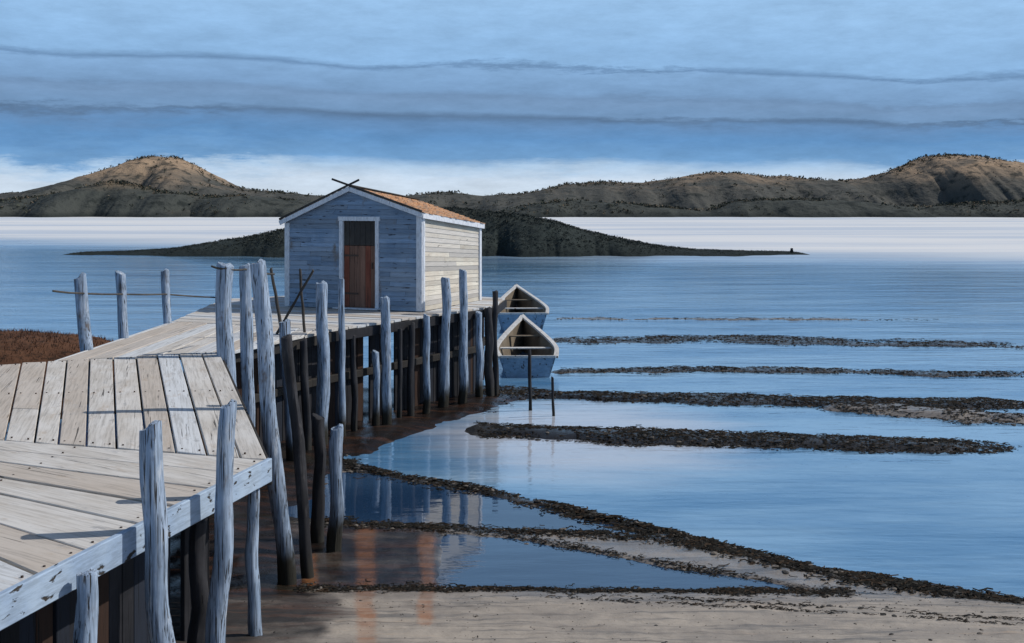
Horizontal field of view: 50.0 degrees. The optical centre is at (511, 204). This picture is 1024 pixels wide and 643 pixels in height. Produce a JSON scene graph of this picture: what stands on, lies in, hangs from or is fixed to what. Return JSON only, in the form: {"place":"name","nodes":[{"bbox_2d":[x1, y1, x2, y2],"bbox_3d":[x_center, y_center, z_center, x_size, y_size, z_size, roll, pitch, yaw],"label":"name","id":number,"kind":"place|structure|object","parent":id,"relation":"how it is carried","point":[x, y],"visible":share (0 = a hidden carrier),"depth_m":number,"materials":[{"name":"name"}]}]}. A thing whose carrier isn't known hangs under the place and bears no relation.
{"place":"outdoors","nodes":[
{"label":"outdoors","id":0,"kind":"place"},
{"bbox_2d":[0,327,165,422],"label":"marsh grass","id":1,"kind":"structure","parent":0,"point":[46,332],"depth_m":27.10,"materials":[{"name":"brown plant"}]},
{"bbox_2d":[0,181,312,216],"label":"hill","id":2,"kind":"structure","parent":0,"point":[91,201],"depth_m":454.40,"materials":[{"name":"brown stone"}]},
{"bbox_2d":[0,156,324,216],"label":"hill","id":3,"kind":"structure","parent":0,"point":[181,170],"depth_m":525.59,"materials":[{"name":"brown stone"}]},
{"bbox_2d":[0,152,1023,215],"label":"scrub","id":4,"kind":"object","parent":3,"relation":"on","point":[123,182],"visible":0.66,"depth_m":477.00,"materials":[{"name":"plant"}]},
{"bbox_2d":[63,208,808,257],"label":"island","id":5,"kind":"structure","parent":0,"point":[614,248],"depth_m":106.65,"materials":[{"name":"plant"}]},
{"bbox_2d":[69,206,804,256],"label":"scrub","id":6,"kind":"object","parent":5,"relation":"on","point":[508,214],"visible":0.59,"depth_m":109.01,"materials":[{"name":"green plant"}]},
{"bbox_2d":[0,217,1023,597],"bbox_3d":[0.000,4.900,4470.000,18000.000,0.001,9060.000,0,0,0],"label":"water","id":7,"kind":"structure","parent":0,"point":[952,519],"depth_m":35.04,"materials":[{"name":"blue liquid"}]},
{"bbox_2d":[528,349,531,410],"bbox_3d":[0.437,4.467,26.198,0.117,2.070,0.106,0,0,-27],"label":"stake","id":8,"kind":"object","parent":7,"relation":"in","point":[529,380],"visible":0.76,"depth_m":26.16,"materials":[{"name":"brown wood"}]},
{"bbox_2d":[551,377,554,415],"bbox_3d":[0.968,4.742,25.500,0.118,1.522,0.081,0,0,0],"label":"stake","id":9,"kind":"object","parent":7,"relation":"in","point":[552,395],"visible":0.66,"depth_m":25.48,"materials":[{"name":"brown wood"}]},
{"bbox_2d":[0,0,1023,195],"label":"sky","id":10,"kind":"structure","parent":0,"point":[402,97],"materials":[{"name":"blue"}]},
{"bbox_2d":[498,284,548,331],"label":"rowing boat","id":11,"kind":"object","parent":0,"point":[528,305],"visible":0.59,"depth_m":45.70,"materials":[{"name":"blue paint"}]},
{"bbox_2d":[170,317,1023,642],"bbox_3d":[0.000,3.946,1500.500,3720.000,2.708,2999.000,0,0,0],"label":"tidal flat","id":12,"kind":"structure","parent":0,"point":[384,555],"depth_m":13.30,"materials":[{"name":"beige sand"}]},
{"bbox_2d":[74,272,92,414],"bbox_3d":[-7.537,3.362,19.785,0.707,4.309,0.265,0,0,-7],"label":"post","id":13,"kind":"object","parent":12,"relation":"on","point":[83,321],"visible":0.44,"depth_m":19.69,"materials":[{"name":"grey wood"}]},
{"bbox_2d":[73,568,98,642],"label":"pile","id":14,"kind":"object","parent":12,"relation":"on","point":[86,615],"visible":1,"depth_m":7.88,"materials":[{"name":"grey wood"}]},
{"bbox_2d":[115,270,128,338],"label":"post","id":15,"kind":"object","parent":12,"relation":"on","point":[120,280],"visible":0.34,"depth_m":21.43,"materials":[{"name":"grey wood"}]},
{"bbox_2d":[52,290,214,297],"bbox_3d":[-7.592,1.886,23.049,0.114,0.893,8.911,0,0,2],"label":"rail","id":16,"kind":"object","parent":15,"relation":"attached to","point":[57,291],"visible":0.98,"depth_m":21.19,"materials":[{"name":"wood"}]},
{"bbox_2d":[139,420,175,642],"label":"post","id":17,"kind":"object","parent":12,"relation":"on","point":[155,521],"visible":1,"depth_m":8.67,"materials":[{"name":"grey wood"}]},
{"bbox_2d":[161,268,171,427],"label":"post","id":18,"kind":"object","parent":12,"relation":"on","point":[165,288],"visible":0.39,"depth_m":24.12,"materials":[{"name":"grey wood"}]},
{"bbox_2d":[187,519,208,642],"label":"pile","id":19,"kind":"object","parent":12,"relation":"on","point":[198,581],"visible":0.79,"depth_m":10.54,"materials":[{"name":"brown wood"}]},
{"bbox_2d":[205,399,236,642],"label":"post","id":20,"kind":"object","parent":12,"relation":"on","point":[215,625],"visible":1,"depth_m":9.69,"materials":[{"name":"grey wood"}]},
{"bbox_2d":[215,262,239,457],"bbox_3d":[-4.908,3.244,18.930,0.464,4.537,0.359,0,0,40],"label":"post","id":21,"kind":"object","parent":12,"relation":"on","point":[224,326],"visible":0.47,"depth_m":18.82,"materials":[{"name":"grey wood"}]},
{"bbox_2d":[211,265,274,274],"bbox_3d":[-4.660,1.173,19.658,0.357,0.282,1.906,0,0,21],"label":"rope","id":22,"kind":"object","parent":21,"relation":"attached to","point":[212,266],"visible":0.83,"depth_m":18.98,"materials":[{"name":"fabric"}]},
{"bbox_2d":[239,263,254,426],"bbox_3d":[-4.641,3.264,19.344,0.331,4.488,0.265,0,0,0],"label":"post","id":23,"kind":"object","parent":12,"relation":"on","point":[246,350],"visible":0.61,"depth_m":19.25,"materials":[{"name":"grey wood"}]},
{"bbox_2d":[0,296,506,642],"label":"pier","id":24,"kind":"structure","parent":12,"relation":"on","point":[70,506],"depth_m":12.08,"materials":[{"name":"grey wood"}]},
{"bbox_2d":[270,268,281,322],"bbox_3d":[-4.666,1.923,21.797,0.296,1.366,0.089,0,0,0],"label":"pole","id":25,"kind":"object","parent":24,"relation":"on","point":[276,298],"visible":0.79,"depth_m":21.78,"materials":[{"name":"brown wood"}]},
{"bbox_2d":[275,269,313,333],"bbox_3d":[-4.371,1.950,22.102,0.782,1.326,0.060,0,0,0],"label":"pole","id":26,"kind":"object","parent":24,"relation":"on","point":[297,297],"visible":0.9,"depth_m":22.08,"materials":[{"name":"brown wood"}]},
{"bbox_2d":[299,269,305,332],"bbox_3d":[-4.275,1.948,22.398,0.148,1.308,0.065,0,0,0],"label":"pole","id":27,"kind":"object","parent":24,"relation":"on","point":[302,302],"visible":0.91,"depth_m":22.38,"materials":[{"name":"brown wood"}]},
{"bbox_2d":[279,178,484,311],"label":"shed","id":28,"kind":"structure","parent":24,"relation":"on","point":[370,247],"depth_m":27.49,"materials":[{"name":"white wood"}]},
{"bbox_2d":[344,245,374,307],"bbox_3d":[-3.788,1.788,27.371,0.920,1.540,0.072,0,0,23],"label":"door","id":29,"kind":"structure","parent":28,"relation":"in","point":[359,261],"depth_m":27.39,"materials":[{"name":"wood"}]},
{"bbox_2d":[344,221,374,245],"bbox_3d":[-3.783,0.708,27.395,0.920,0.600,0.029,0,0,23],"label":"upper door","id":30,"kind":"structure","parent":28,"relation":"in","point":[355,232],"depth_m":27.39,"materials":[{"name":"black wood"}]},
{"bbox_2d":[244,488,262,636],"bbox_3d":[-2.599,3.770,11.056,0.164,2.073,0.168,0,0,-45],"label":"pile","id":31,"kind":"object","parent":12,"relation":"on","point":[253,580],"visible":0.77,"depth_m":11.01,"materials":[{"name":"grey wood"}]},
{"bbox_2d":[250,259,296,585],"bbox_3d":[-3.049,3.101,14.109,0.639,4.822,0.283,0,0,0],"label":"post","id":32,"kind":"object","parent":12,"relation":"on","point":[286,571],"visible":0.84,"depth_m":14.02,"materials":[{"name":"grey wood"}]},
{"bbox_2d":[279,318,293,460],"bbox_3d":[-4.164,3.830,20.698,0.458,3.372,0.304,0,0,0],"label":"post","id":33,"kind":"object","parent":12,"relation":"on","point":[284,327],"visible":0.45,"depth_m":20.60,"materials":[{"name":"grey wood"}]},
{"bbox_2d":[281,334,313,578],"bbox_3d":[-2.767,3.597,14.344,0.516,3.822,0.184,0,0,0],"label":"post","id":34,"kind":"object","parent":12,"relation":"on","point":[305,549],"visible":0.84,"depth_m":14.29,"materials":[{"name":"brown wood"}]},
{"bbox_2d":[300,338,311,450],"bbox_3d":[-4.049,4.064,21.597,0.265,2.886,0.197,0,0,0],"label":"pile","id":35,"kind":"object","parent":12,"relation":"on","point":[305,404],"visible":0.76,"depth_m":21.53,"materials":[{"name":"brown wood"}]},
{"bbox_2d":[310,413,325,542],"bbox_3d":[-2.805,4.262,15.904,0.231,2.486,0.231,0,0,0],"label":"pile","id":36,"kind":"object","parent":12,"relation":"on","point":[318,510],"visible":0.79,"depth_m":15.84,"materials":[{"name":"brown wood"}]},
{"bbox_2d":[316,281,329,444],"bbox_3d":[-3.829,3.512,22.209,0.306,3.980,0.330,0,0,0],"label":"post","id":37,"kind":"object","parent":12,"relation":"on","point":[323,380],"visible":0.78,"depth_m":22.09,"materials":[{"name":"grey wood"}]},
{"bbox_2d":[326,424,343,551],"bbox_3d":[-2.495,4.298,15.501,0.262,2.420,0.227,0,0,0],"label":"pile","id":38,"kind":"object","parent":12,"relation":"on","point":[334,532],"visible":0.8,"depth_m":15.42,"materials":[{"name":"grey wood"}]},
{"bbox_2d":[338,278,345,435],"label":"post","id":39,"kind":"object","parent":12,"relation":"on","point":[341,376],"visible":0.82,"depth_m":22.89,"materials":[{"name":"grey wood"}]},
{"bbox_2d":[350,335,357,430],"bbox_3d":[-3.375,4.135,23.509,0.208,2.732,0.167,0,0,0],"label":"pile","id":40,"kind":"object","parent":12,"relation":"on","point":[354,392],"visible":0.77,"depth_m":23.45,"materials":[{"name":"brown wood"}]},
{"bbox_2d":[372,350,379,425],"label":"pile","id":41,"kind":"object","parent":12,"relation":"on","point":[376,392],"visible":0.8,"depth_m":23.90,"materials":[{"name":"grey wood"}]},
{"bbox_2d":[380,296,391,424],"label":"post","id":42,"kind":"object","parent":12,"relation":"on","point":[386,396],"visible":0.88,"depth_m":24.07,"materials":[{"name":"grey wood"}]},
{"bbox_2d":[397,328,402,417],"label":"pile","id":43,"kind":"object","parent":12,"relation":"on","point":[399,373],"visible":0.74,"depth_m":24.66,"materials":[{"name":"brown wood"}]},
{"bbox_2d":[407,322,414,415],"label":"pile","id":44,"kind":"object","parent":12,"relation":"on","point":[410,379],"visible":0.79,"depth_m":24.98,"materials":[{"name":"brown wood"}]},
{"bbox_2d":[422,314,430,413],"bbox_3d":[-1.987,4.019,25.556,0.187,2.982,0.207,0,0,-40],"label":"pile","id":45,"kind":"object","parent":12,"relation":"on","point":[426,364],"visible":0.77,"depth_m":25.49,"materials":[{"name":"grey wood"}]},
{"bbox_2d":[438,277,451,407],"bbox_3d":[-1.613,3.610,26.209,0.341,3.788,0.269,0,0,0],"label":"post","id":46,"kind":"object","parent":12,"relation":"on","point":[443,400],"visible":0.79,"depth_m":26.12,"materials":[{"name":"grey wood"}]},
{"bbox_2d":[288,472,636,533],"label":"tide pool","id":47,"kind":"structure","parent":12,"relation":"on","point":[372,497],"depth_m":17.76,"materials":[{"name":"liquid"}]},
{"bbox_2d":[458,269,468,403],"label":"post","id":48,"kind":"object","parent":12,"relation":"on","point":[463,361],"visible":0.81,"depth_m":26.77,"materials":[{"name":"grey wood"}]},
{"bbox_2d":[475,311,483,396],"bbox_3d":[-0.808,4.075,27.464,0.234,2.864,0.237,0,0,0],"label":"pile","id":49,"kind":"object","parent":12,"relation":"on","point":[479,359],"visible":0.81,"depth_m":27.39,"materials":[{"name":"grey wood"}]},
{"bbox_2d":[484,306,493,396],"bbox_3d":[-0.558,4.034,27.767,0.328,2.939,0.269,0,0,0],"label":"pile","id":50,"kind":"object","parent":12,"relation":"on","point":[488,367],"visible":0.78,"depth_m":27.67,"materials":[{"name":"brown wood"}]},
{"bbox_2d":[492,290,498,395],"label":"post","id":51,"kind":"object","parent":12,"relation":"on","point":[495,350],"visible":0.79,"depth_m":27.88,"materials":[{"name":"brown wood"}]},
{"bbox_2d":[497,314,558,377],"bbox_3d":[0.405,4.369,34.142,1.924,1.381,5.994,0,0,-1],"label":"rowing boat","id":52,"kind":"object","parent":12,"relation":"on","point":[522,333],"visible":0.94,"depth_m":33.62,"materials":[{"name":"blue paint"}]},
{"bbox_2d":[436,534,788,590],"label":"tide pool","id":53,"kind":"structure","parent":12,"relation":"on","point":[468,560],"depth_m":14.70,"materials":[{"name":"liquid"}]},
{"bbox_2d":[244,317,1023,642],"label":"seaweed","id":54,"kind":"object","parent":12,"relation":"on","point":[864,577],"visible":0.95,"depth_m":17.83,"materials":[{"name":"brown plant"}]},
{"bbox_2d":[244,316,1023,642],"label":"stones","id":55,"kind":"object","parent":12,"relation":"on","point":[684,532],"visible":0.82,"depth_m":16.28,"materials":[{"name":"grey stone"}]},
{"bbox_2d":[409,155,1023,211],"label":"hill","id":56,"kind":"structure","parent":0,"point":[942,180],"depth_m":511.56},
{"bbox_2d":[502,199,1023,217],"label":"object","id":57,"kind":"structure","parent":0,"point":[807,208],"depth_m":448.23,"materials":[{"name":"plant"}]}
]}

